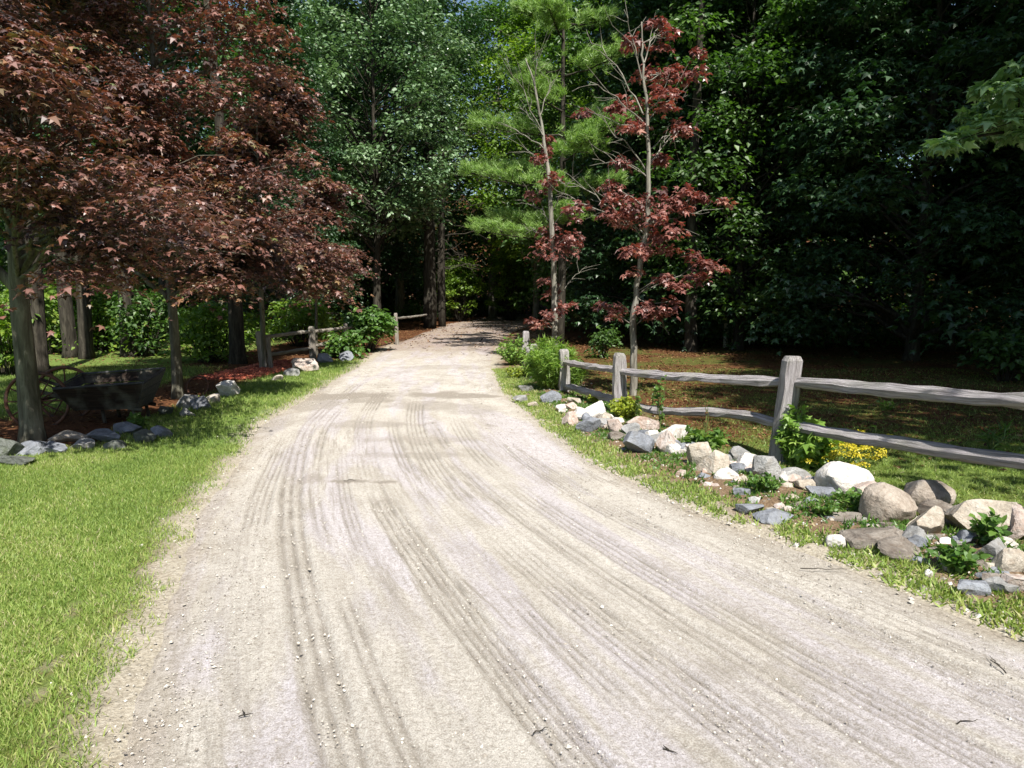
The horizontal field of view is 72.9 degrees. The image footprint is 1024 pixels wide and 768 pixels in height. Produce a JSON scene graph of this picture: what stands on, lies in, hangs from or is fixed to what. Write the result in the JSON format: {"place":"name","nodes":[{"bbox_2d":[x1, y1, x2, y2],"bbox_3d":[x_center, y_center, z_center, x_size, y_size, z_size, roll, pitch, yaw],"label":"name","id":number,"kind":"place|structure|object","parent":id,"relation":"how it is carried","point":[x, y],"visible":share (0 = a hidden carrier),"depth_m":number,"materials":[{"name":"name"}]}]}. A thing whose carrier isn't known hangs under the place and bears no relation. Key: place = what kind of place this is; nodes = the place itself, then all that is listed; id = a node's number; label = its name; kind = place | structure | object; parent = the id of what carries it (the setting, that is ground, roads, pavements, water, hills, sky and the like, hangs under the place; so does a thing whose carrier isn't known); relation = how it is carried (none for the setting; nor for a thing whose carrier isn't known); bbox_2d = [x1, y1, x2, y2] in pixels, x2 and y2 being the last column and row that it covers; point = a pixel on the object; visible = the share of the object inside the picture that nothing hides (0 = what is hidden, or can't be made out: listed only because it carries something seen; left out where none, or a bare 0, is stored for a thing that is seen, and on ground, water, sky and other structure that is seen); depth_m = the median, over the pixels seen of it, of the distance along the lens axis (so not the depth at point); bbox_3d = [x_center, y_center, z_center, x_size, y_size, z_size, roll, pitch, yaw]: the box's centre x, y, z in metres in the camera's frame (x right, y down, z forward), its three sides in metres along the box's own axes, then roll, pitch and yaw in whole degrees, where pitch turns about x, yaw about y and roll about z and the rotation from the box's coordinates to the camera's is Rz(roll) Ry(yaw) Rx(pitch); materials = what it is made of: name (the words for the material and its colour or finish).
{"place":"outdoors","nodes":[
{"label":"outdoors","id":0,"kind":"place"},
{"bbox_2d":[0,442,243,767],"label":"lawn grass","id":1,"kind":"structure","parent":0,"point":[43,501],"depth_m":4.03,"materials":[{"name":"plant"}]},
{"bbox_2d":[12,0,994,194],"label":"sky","id":2,"kind":"structure","parent":0,"point":[468,1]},
{"bbox_2d":[0,185,1023,767],"bbox_3d":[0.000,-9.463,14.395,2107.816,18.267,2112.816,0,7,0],"label":"ground","id":3,"kind":"structure","parent":0,"point":[122,703],"depth_m":7.68,"materials":[{"name":"plant"}]},
{"bbox_2d":[0,438,24,455],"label":"rock","id":4,"kind":"object","parent":3,"relation":"on","point":[10,447],"visible":0.76,"depth_m":6.42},
{"bbox_2d":[0,291,60,375],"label":"shrub","id":5,"kind":"object","parent":3,"relation":"on","point":[7,354],"visible":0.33,"depth_m":12.84,"materials":[{"name":"green plant"}]},
{"bbox_2d":[14,440,47,455],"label":"rock","id":6,"kind":"object","parent":3,"relation":"on","point":[31,447],"visible":0.63,"depth_m":6.52,"materials":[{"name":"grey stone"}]},
{"bbox_2d":[11,2,53,375],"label":"broadleaf tree","id":7,"kind":"object","parent":3,"relation":"on","point":[37,305],"visible":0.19,"depth_m":12.68,"materials":[{"name":"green plant"}]},
{"bbox_2d":[0,284,105,354],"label":"shrub","id":8,"kind":"object","parent":3,"relation":"on","point":[52,292],"visible":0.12,"depth_m":17.25,"materials":[{"name":"green plant"}]},
{"bbox_2d":[51,22,77,357],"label":"broadleaf tree","id":9,"kind":"object","parent":3,"relation":"on","point":[67,321],"visible":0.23,"depth_m":16.44,"materials":[{"name":"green plant"}]},
{"bbox_2d":[49,4,96,358],"bbox_3d":[-10.212,-7.335,15.411,4.301,13.996,3.771,0,7,-2],"label":"broadleaf tree","id":10,"kind":"object","parent":3,"relation":"on","point":[85,335],"visible":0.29,"depth_m":16.07,"materials":[{"name":"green plant"}]},
{"bbox_2d":[4,366,165,424],"bbox_3d":[-5.141,0.171,8.457,1.578,0.733,0.784,-1,7,-6],"label":"wooden cart","id":11,"kind":"object","parent":3,"relation":"on","point":[138,393],"visible":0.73,"depth_m":8.21,"materials":[{"name":"grey wood"}]},
{"bbox_2d":[53,282,150,351],"bbox_3d":[-10.883,-1.813,18.480,2.376,1.976,2.383,-4,9,-30],"label":"shrub","id":12,"kind":"object","parent":3,"relation":"on","point":[102,311],"visible":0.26,"depth_m":18.18,"materials":[{"name":"green plant"}]},
{"bbox_2d":[91,37,138,356],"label":"broadleaf tree","id":13,"kind":"object","parent":3,"relation":"on","point":[130,346],"visible":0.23,"depth_m":16.64,"materials":[{"name":"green plant"}]},
{"bbox_2d":[0,0,235,317],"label":"broadleaf tree","id":14,"kind":"object","parent":3,"relation":"on","point":[188,119],"visible":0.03,"depth_m":26.45,"materials":[{"name":"green plant"}]},
{"bbox_2d":[0,0,273,442],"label":"crimson maple","id":15,"kind":"object","parent":3,"relation":"on","point":[22,154],"visible":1,"depth_m":5.83,"materials":[{"name":"red plant"}]},
{"bbox_2d":[102,288,188,356],"bbox_3d":[-8.942,-1.499,16.993,2.122,1.757,2.217,-4,8,-25],"label":"shrub","id":16,"kind":"object","parent":3,"relation":"on","point":[147,350],"visible":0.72,"depth_m":16.68,"materials":[{"name":"green plant"}]},
{"bbox_2d":[4,0,331,398],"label":"crimson maple","id":17,"kind":"object","parent":3,"relation":"on","point":[118,21],"visible":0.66,"depth_m":9.11,"materials":[{"name":"red plant"}]},
{"bbox_2d":[125,0,215,339],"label":"broadleaf tree","id":18,"kind":"object","parent":3,"relation":"on","point":[161,282],"visible":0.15,"depth_m":22.01,"materials":[{"name":"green plant"}]},
{"bbox_2d":[82,0,271,305],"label":"broadleaf tree","id":19,"kind":"object","parent":3,"relation":"on","point":[202,61],"visible":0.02,"depth_m":32.66,"materials":[{"name":"green plant"}]},
{"bbox_2d":[2,304,354,359],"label":"undergrowth","id":20,"kind":"object","parent":3,"relation":"on","point":[247,332],"visible":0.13,"depth_m":18.72,"materials":[{"name":"green plant"}]},
{"bbox_2d":[0,358,365,454],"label":"lawn grass","id":21,"kind":"structure","parent":3,"relation":"on","point":[307,385],"depth_m":9.60,"materials":[{"name":"plant"}]},
{"bbox_2d":[151,301,254,363],"bbox_3d":[-6.722,-1.158,15.587,2.039,1.447,2.086,3,8,19],"label":"shrub","id":22,"kind":"object","parent":3,"relation":"on","point":[211,326],"visible":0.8,"depth_m":15.23,"materials":[{"name":"green plant"}]},
{"bbox_2d":[0,329,424,441],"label":"leaf litter","id":23,"kind":"object","parent":3,"relation":"on","point":[183,379],"visible":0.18,"depth_m":15.26,"materials":[{"name":"brown plant"}]},
{"bbox_2d":[203,0,247,363],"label":"broadleaf tree","id":24,"kind":"object","parent":3,"relation":"on","point":[237,353],"visible":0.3,"depth_m":14.83,"materials":[{"name":"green plant"}]},
{"bbox_2d":[193,358,317,379],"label":"mulch","id":25,"kind":"object","parent":3,"relation":"on","point":[251,371],"visible":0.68,"depth_m":13.16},
{"bbox_2d":[146,70,366,367],"bbox_3d":[-5.126,-3.052,13.493,4.066,6.008,4.359,-7,10,-44],"label":"crimson maple","id":26,"kind":"object","parent":3,"relation":"on","point":[276,143],"visible":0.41,"depth_m":13.48,"materials":[{"name":"red plant"}]},
{"bbox_2d":[188,3,372,323],"bbox_3d":[-9.696,-8.884,29.115,8.301,13.638,9.123,-1,7,-5],"label":"broadleaf tree","id":27,"kind":"object","parent":3,"relation":"on","point":[333,92],"visible":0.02,"depth_m":27.96,"materials":[{"name":"green plant"}]},
{"bbox_2d":[188,0,386,339],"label":"hemlock tree","id":28,"kind":"object","parent":3,"relation":"on","point":[277,20],"visible":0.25,"depth_m":21.97,"materials":[{"name":"green plant"}]},
{"bbox_2d":[254,298,338,346],"bbox_3d":[-6.130,-1.754,19.896,2.444,1.471,2.042,0,7,0],"label":"shrub","id":29,"kind":"object","parent":3,"relation":"on","point":[289,321],"visible":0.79,"depth_m":19.65,"materials":[{"name":"green plant"}]},
{"bbox_2d":[201,0,405,319],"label":"broadleaf tree","id":30,"kind":"object","parent":3,"relation":"on","point":[361,241],"depth_m":29.62,"materials":[{"name":"green plant"}]},
{"bbox_2d":[264,175,390,354],"bbox_3d":[-4.656,-2.771,17.055,3.545,4.578,3.531,0,7,0],"label":"crimson maple","id":31,"kind":"object","parent":3,"relation":"on","point":[328,199],"visible":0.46,"depth_m":17.01,"materials":[{"name":"red plant"}]},
{"bbox_2d":[255,313,426,367],"bbox_3d":[-3.895,-1.424,19.917,0.619,1.174,12.208,1,8,9],"label":"split rail fence","id":32,"kind":"object","parent":3,"relation":"on","point":[311,331],"visible":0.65,"depth_m":15.43,"materials":[{"name":"grey wood"}]},
{"bbox_2d":[318,329,369,359],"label":"shrub","id":33,"kind":"object","parent":3,"relation":"on","point":[348,341],"visible":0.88,"depth_m":16.50,"materials":[{"name":"green plant"}]},
{"bbox_2d":[333,305,399,351],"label":"shrub","id":34,"kind":"object","parent":3,"relation":"on","point":[374,322],"visible":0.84,"depth_m":18.19,"materials":[{"name":"green plant"}]},
{"bbox_2d":[287,0,479,311],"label":"poplar tree","id":35,"kind":"object","parent":3,"relation":"on","point":[412,206],"visible":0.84,"depth_m":25.49,"materials":[{"name":"green plant"}]},
{"bbox_2d":[306,6,472,307],"bbox_3d":[-6.910,-10.679,34.819,9.925,15.697,9.632,0,7,2],"label":"broadleaf tree","id":36,"kind":"object","parent":3,"relation":"on","point":[398,256],"visible":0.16,"depth_m":34.39,"materials":[{"name":"green plant"}]},
{"bbox_2d":[334,0,482,319],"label":"broadleaf tree","id":37,"kind":"object","parent":3,"relation":"on","point":[399,297],"visible":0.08,"depth_m":38.90,"materials":[{"name":"green plant"}]},
{"bbox_2d":[348,0,491,328],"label":"old pine tree","id":38,"kind":"object","parent":3,"relation":"on","point":[430,296],"visible":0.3,"depth_m":30.13,"materials":[{"name":"green plant"}]},
{"bbox_2d":[376,0,511,326],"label":"old pine tree","id":39,"kind":"object","parent":3,"relation":"on","point":[441,289],"visible":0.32,"depth_m":31.35,"materials":[{"name":"green plant"}]},
{"bbox_2d":[436,256,494,321],"bbox_3d":[-2.945,-5.206,38.129,3.668,3.653,3.280,5,9,33],"label":"shrub","id":40,"kind":"object","parent":3,"relation":"on","point":[466,277],"visible":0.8,"depth_m":37.71,"materials":[{"name":"green plant"}]},
{"bbox_2d":[360,317,586,355],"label":"leaf litter","id":41,"kind":"object","parent":3,"relation":"on","point":[409,321],"visible":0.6,"depth_m":28.04,"materials":[{"name":"brown plant"}]},
{"bbox_2d":[436,0,570,317],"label":"broadleaf tree","id":42,"kind":"object","parent":3,"relation":"on","point":[500,14],"visible":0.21,"depth_m":40.09,"materials":[{"name":"green plant"}]},
{"bbox_2d":[481,247,533,320],"bbox_3d":[-0.207,-5.608,39.130,3.278,4.289,3.560,0,7,0],"label":"shrub","id":43,"kind":"object","parent":3,"relation":"on","point":[510,275],"visible":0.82,"depth_m":38.57,"materials":[{"name":"green plant"}]},
{"bbox_2d":[0,0,1019,324],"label":"wood","id":44,"kind":"object","parent":3,"relation":"on","point":[478,254],"visible":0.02,"depth_m":46.70,"materials":[{"name":"green plant"}]},
{"bbox_2d":[494,334,532,364],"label":"shrub","id":45,"kind":"object","parent":3,"relation":"on","point":[510,355],"visible":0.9,"depth_m":14.70,"materials":[{"name":"green plant"}]},
{"bbox_2d":[447,0,597,322],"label":"broadleaf tree","id":46,"kind":"object","parent":3,"relation":"on","point":[519,22],"visible":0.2,"depth_m":34.41,"materials":[{"name":"green plant"}]},
{"bbox_2d":[493,20,599,346],"bbox_3d":[0.611,-3.833,14.535,2.254,7.319,1.754,3,8,23],"label":"thin red maple","id":47,"kind":"object","parent":3,"relation":"on","point":[557,241],"visible":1,"depth_m":14.57,"materials":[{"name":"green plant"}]},
{"bbox_2d":[456,0,637,346],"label":"white pine","id":48,"kind":"object","parent":3,"relation":"on","point":[549,13],"visible":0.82,"depth_m":17.90,"materials":[{"name":"green plant"}]},
{"bbox_2d":[515,335,579,388],"bbox_3d":[0.554,-0.348,10.714,1.033,0.922,1.016,0,7,0],"label":"shrub","id":49,"kind":"object","parent":3,"relation":"on","point":[541,366],"visible":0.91,"depth_m":10.58,"materials":[{"name":"green plant"}]},
{"bbox_2d":[479,78,626,313],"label":"broadleaf tree","id":50,"kind":"object","parent":3,"relation":"on","point":[531,293],"visible":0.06,"depth_m":41.91,"materials":[{"name":"green plant"}]},
{"bbox_2d":[520,0,636,325],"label":"broadleaf tree","id":51,"kind":"object","parent":3,"relation":"on","point":[581,102],"visible":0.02,"depth_m":31.19,"materials":[{"name":"green plant"}]},
{"bbox_2d":[479,0,681,332],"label":"broadleaf tree","id":52,"kind":"object","parent":3,"relation":"on","point":[572,37],"visible":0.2,"depth_m":26.13,"materials":[{"name":"green plant"}]},
{"bbox_2d":[583,324,624,357],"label":"shrub","id":53,"kind":"object","parent":3,"relation":"on","point":[606,339],"visible":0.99,"depth_m":16.45,"materials":[{"name":"green plant"}]},
{"bbox_2d":[608,392,641,419],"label":"lime bush","id":54,"kind":"object","parent":3,"relation":"on","point":[623,407],"visible":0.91,"depth_m":8.13,"materials":[{"name":"green plant"}]},
{"bbox_2d":[623,431,654,452],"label":"rock","id":55,"kind":"object","parent":3,"relation":"on","point":[636,441],"visible":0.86,"depth_m":6.52,"materials":[{"name":"white stone"}]},
{"bbox_2d":[546,2,737,395],"bbox_3d":[2.169,-2.594,10.275,2.959,5.960,1.783,-6,9,-37],"label":"thin red maple","id":56,"kind":"object","parent":3,"relation":"on","point":[643,251],"visible":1,"depth_m":10.06,"materials":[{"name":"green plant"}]},
{"bbox_2d":[536,0,781,350],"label":"broadleaf tree","id":57,"kind":"object","parent":3,"relation":"on","point":[638,11],"visible":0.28,"depth_m":19.89,"materials":[{"name":"green plant"}]},
{"bbox_2d":[556,0,818,334],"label":"broadleaf tree","id":58,"kind":"object","parent":3,"relation":"on","point":[611,81],"depth_m":23.83,"materials":[{"name":"green plant"}]},
{"bbox_2d":[683,0,704,351],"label":"broadleaf tree","id":59,"kind":"object","parent":3,"relation":"on","point":[691,342],"visible":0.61,"depth_m":17.91,"materials":[{"name":"plant"}]},
{"bbox_2d":[686,442,711,464],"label":"rock","id":60,"kind":"object","parent":3,"relation":"on","point":[698,452],"visible":0.67,"depth_m":5.94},
{"bbox_2d":[385,295,1022,349],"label":"undergrowth","id":61,"kind":"object","parent":3,"relation":"on","point":[760,334],"visible":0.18,"depth_m":21.40,"materials":[{"name":"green plant"}]},
{"bbox_2d":[682,424,730,451],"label":"broad leaved plant","id":62,"kind":"object","parent":3,"relation":"on","point":[716,439],"visible":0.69,"depth_m":6.57,"materials":[{"name":"green plant"}]},
{"bbox_2d":[695,450,729,472],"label":"rock","id":63,"kind":"object","parent":3,"relation":"on","point":[714,461],"visible":0.7,"depth_m":5.75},
{"bbox_2d":[684,12,798,347],"bbox_3d":[6.367,-5.430,19.543,3.138,9.201,3.375,-6,10,-39],"label":"birch tree","id":64,"kind":"object","parent":3,"relation":"on","point":[735,182],"visible":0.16,"depth_m":18.86,"materials":[{"name":"green plant"}]},
{"bbox_2d":[601,0,906,349],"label":"broadleaf tree","id":65,"kind":"object","parent":3,"relation":"on","point":[742,254],"visible":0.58,"depth_m":17.18,"materials":[{"name":"green plant"}]},
{"bbox_2d":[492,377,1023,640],"bbox_3d":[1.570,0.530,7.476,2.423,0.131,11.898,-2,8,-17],"label":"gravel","id":66,"kind":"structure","parent":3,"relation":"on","point":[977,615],"depth_m":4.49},
{"bbox_2d":[746,471,785,492],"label":"leafy weed","id":67,"kind":"object","parent":3,"relation":"on","point":[759,482],"visible":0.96,"depth_m":5.14,"materials":[{"name":"green plant"}]},
{"bbox_2d":[751,455,781,476],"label":"rock","id":68,"kind":"object","parent":3,"relation":"on","point":[761,464],"visible":0.66,"depth_m":5.50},
{"bbox_2d":[517,374,1023,601],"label":"grass","id":69,"kind":"structure","parent":3,"relation":"on","point":[794,500],"depth_m":5.13,"materials":[{"name":"plant"}]},
{"bbox_2d":[521,331,1023,469],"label":"split rail fence","id":70,"kind":"object","parent":3,"relation":"on","point":[789,382],"visible":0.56,"depth_m":6.08,"materials":[{"name":"grey wood"}]},
{"bbox_2d":[752,508,793,524],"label":"rock","id":71,"kind":"object","parent":3,"relation":"on","point":[771,516],"visible":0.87,"depth_m":4.64,"materials":[{"name":"white stone"}]},
{"bbox_2d":[619,0,930,354],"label":"broadleaf tree","id":72,"kind":"object","parent":3,"relation":"on","point":[759,151],"visible":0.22,"depth_m":18.27,"materials":[{"name":"green plant"}]},
{"bbox_2d":[529,336,1023,477],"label":"leaf litter","id":73,"kind":"object","parent":3,"relation":"on","point":[836,366],"visible":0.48,"depth_m":12.59,"materials":[{"name":"brown plant"}]},
{"bbox_2d":[562,368,1023,548],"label":"yard grass","id":74,"kind":"structure","parent":3,"relation":"on","point":[990,473],"depth_m":7.05,"materials":[{"name":"plant"}]},
{"bbox_2d":[772,404,814,464],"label":"climbing plant","id":75,"kind":"object","parent":3,"relation":"on","point":[787,423],"visible":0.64,"depth_m":6.24,"materials":[{"name":"green plant"}]},
{"bbox_2d":[771,418,843,469],"bbox_3d":[2.655,0.543,6.201,0.604,0.530,0.607,0,7,0],"label":"broad leaved plant","id":76,"kind":"object","parent":3,"relation":"on","point":[811,448],"visible":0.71,"depth_m":6.08,"materials":[{"name":"green plant"}]},
{"bbox_2d":[807,496,845,515],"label":"leafy weed","id":77,"kind":"object","parent":3,"relation":"on","point":[828,508],"visible":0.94,"depth_m":4.62,"materials":[{"name":"green plant"}]},
{"bbox_2d":[814,461,874,497],"bbox_3d":[2.512,0.740,5.246,0.418,0.314,0.321,7,12,6],"label":"rock","id":78,"kind":"object","parent":3,"relation":"on","point":[844,476],"visible":0.62,"depth_m":5.13,"materials":[{"name":"white stone"}]},
{"bbox_2d":[801,442,887,466],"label":"yellow flowers","id":79,"kind":"object","parent":3,"relation":"on","point":[833,455],"visible":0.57,"depth_m":6.03,"materials":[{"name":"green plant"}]},
{"bbox_2d":[829,487,861,511],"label":"leafy weed","id":80,"kind":"object","parent":3,"relation":"on","point":[846,499],"visible":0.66,"depth_m":4.77,"materials":[{"name":"green plant"}]},
{"bbox_2d":[838,527,903,549],"bbox_3d":[2.230,0.926,4.244,0.442,0.117,0.339,-1,12,0],"label":"rock","id":81,"kind":"object","parent":3,"relation":"on","point":[858,538],"visible":0.67,"depth_m":4.16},
{"bbox_2d":[727,0,1023,366],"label":"broadleaf tree","id":82,"kind":"object","parent":3,"relation":"on","point":[883,73],"visible":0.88,"depth_m":14.43,"materials":[{"name":"green plant"}]},
{"bbox_2d":[858,482,917,521],"bbox_3d":[2.473,0.798,4.563,0.362,0.306,0.278,-1,7,-2],"label":"rock","id":83,"kind":"object","parent":3,"relation":"on","point":[880,501],"visible":0.81,"depth_m":4.48,"materials":[{"name":"stone"}]},
{"bbox_2d":[877,536,920,560],"bbox_3d":[2.260,0.967,4.015,0.281,0.105,0.215,-1,14,-4],"label":"rock","id":84,"kind":"object","parent":3,"relation":"on","point":[891,546],"visible":0.84,"depth_m":4.00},
{"bbox_2d":[790,0,1023,350],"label":"broadleaf tree","id":85,"kind":"object","parent":3,"relation":"on","point":[939,182],"visible":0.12,"depth_m":17.59,"materials":[{"name":"green plant"}]},
{"bbox_2d":[906,505,943,533],"bbox_3d":[2.563,0.863,4.277,0.241,0.234,0.185,-1,14,-4],"label":"rock","id":86,"kind":"object","parent":3,"relation":"on","point":[931,520],"visible":0.67,"depth_m":4.21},
{"bbox_2d":[847,0,1011,341],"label":"broadleaf tree","id":87,"kind":"object","parent":3,"relation":"on","point":[948,171],"visible":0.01,"depth_m":22.19,"materials":[{"name":"green plant"}]},
{"bbox_2d":[903,480,955,505],"bbox_3d":[3.021,0.807,5.026,0.355,0.256,0.272,-2,5,12],"label":"rock","id":88,"kind":"object","parent":3,"relation":"on","point":[918,491],"visible":0.66,"depth_m":4.94,"materials":[{"name":"stone"}]},
{"bbox_2d":[917,499,952,524],"bbox_3d":[2.881,0.868,4.640,0.287,0.191,0.205,6,10,41],"label":"rock","id":89,"kind":"object","parent":3,"relation":"on","point":[925,505],"visible":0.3,"depth_m":4.62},
{"bbox_2d":[880,0,1023,299],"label":"broadleaf tree","id":90,"kind":"object","parent":3,"relation":"on","point":[1001,152],"visible":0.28,"depth_m":14.20,"materials":[{"name":"green plant"}]},
{"bbox_2d":[926,538,990,575],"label":"leafy weed","id":91,"kind":"object","parent":3,"relation":"on","point":[957,557],"visible":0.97,"depth_m":3.74,"materials":[{"name":"green plant"}]},
{"bbox_2d":[915,55,1023,159],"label":"green maple","id":92,"kind":"object","parent":3,"relation":"on","point":[1006,119],"visible":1,"depth_m":5.98,"materials":[{"name":"green plant"}]},
{"bbox_2d":[957,579,990,595],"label":"rock","id":93,"kind":"object","parent":3,"relation":"on","point":[978,587],"visible":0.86,"depth_m":3.50,"materials":[{"name":"white stone"}]},
{"bbox_2d":[940,1,1023,348],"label":"broadleaf tree","id":94,"kind":"object","parent":3,"relation":"on","point":[990,296],"visible":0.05,"depth_m":17.26,"materials":[{"name":"green plant"}]},
{"bbox_2d":[944,499,1021,530],"bbox_3d":[3.021,0.858,4.444,0.457,0.271,0.351,-3,5,1],"label":"rock","id":95,"kind":"object","parent":3,"relation":"on","point":[956,515],"visible":0.63,"depth_m":4.37,"materials":[{"name":"stone"}]},
{"bbox_2d":[956,323,1023,381],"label":"shrub","id":96,"kind":"object","parent":3,"relation":"on","point":[1015,364],"visible":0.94,"depth_m":12.15,"materials":[{"name":"green plant"}]},
{"bbox_2d":[969,507,1013,545],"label":"leafy weed","id":97,"kind":"object","parent":3,"relation":"on","point":[987,529],"visible":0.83,"depth_m":4.00,"materials":[{"name":"green plant"}]},
{"bbox_2d":[972,416,1023,451],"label":"tall weed","id":98,"kind":"object","parent":3,"relation":"on","point":[993,435],"visible":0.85,"depth_m":6.62,"materials":[{"name":"green plant"}]},
{"bbox_2d":[984,576,1019,592],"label":"rock","id":99,"kind":"object","parent":3,"relation":"on","point":[997,582],"visible":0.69,"depth_m":3.50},
{"bbox_2d":[989,548,1023,571],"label":"rock","id":100,"kind":"object","parent":3,"relation":"on","point":[1009,559],"visible":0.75,"depth_m":3.70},
{"bbox_2d":[1007,504,1023,540],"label":"rock","id":101,"kind":"object","parent":3,"relation":"on","point":[1016,527],"visible":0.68,"depth_m":4.25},
{"bbox_2d":[73,314,1023,767],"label":"road","id":102,"kind":"structure","parent":0,"point":[436,674],"depth_m":3.21,"materials":[{"name":"gravel"}]},
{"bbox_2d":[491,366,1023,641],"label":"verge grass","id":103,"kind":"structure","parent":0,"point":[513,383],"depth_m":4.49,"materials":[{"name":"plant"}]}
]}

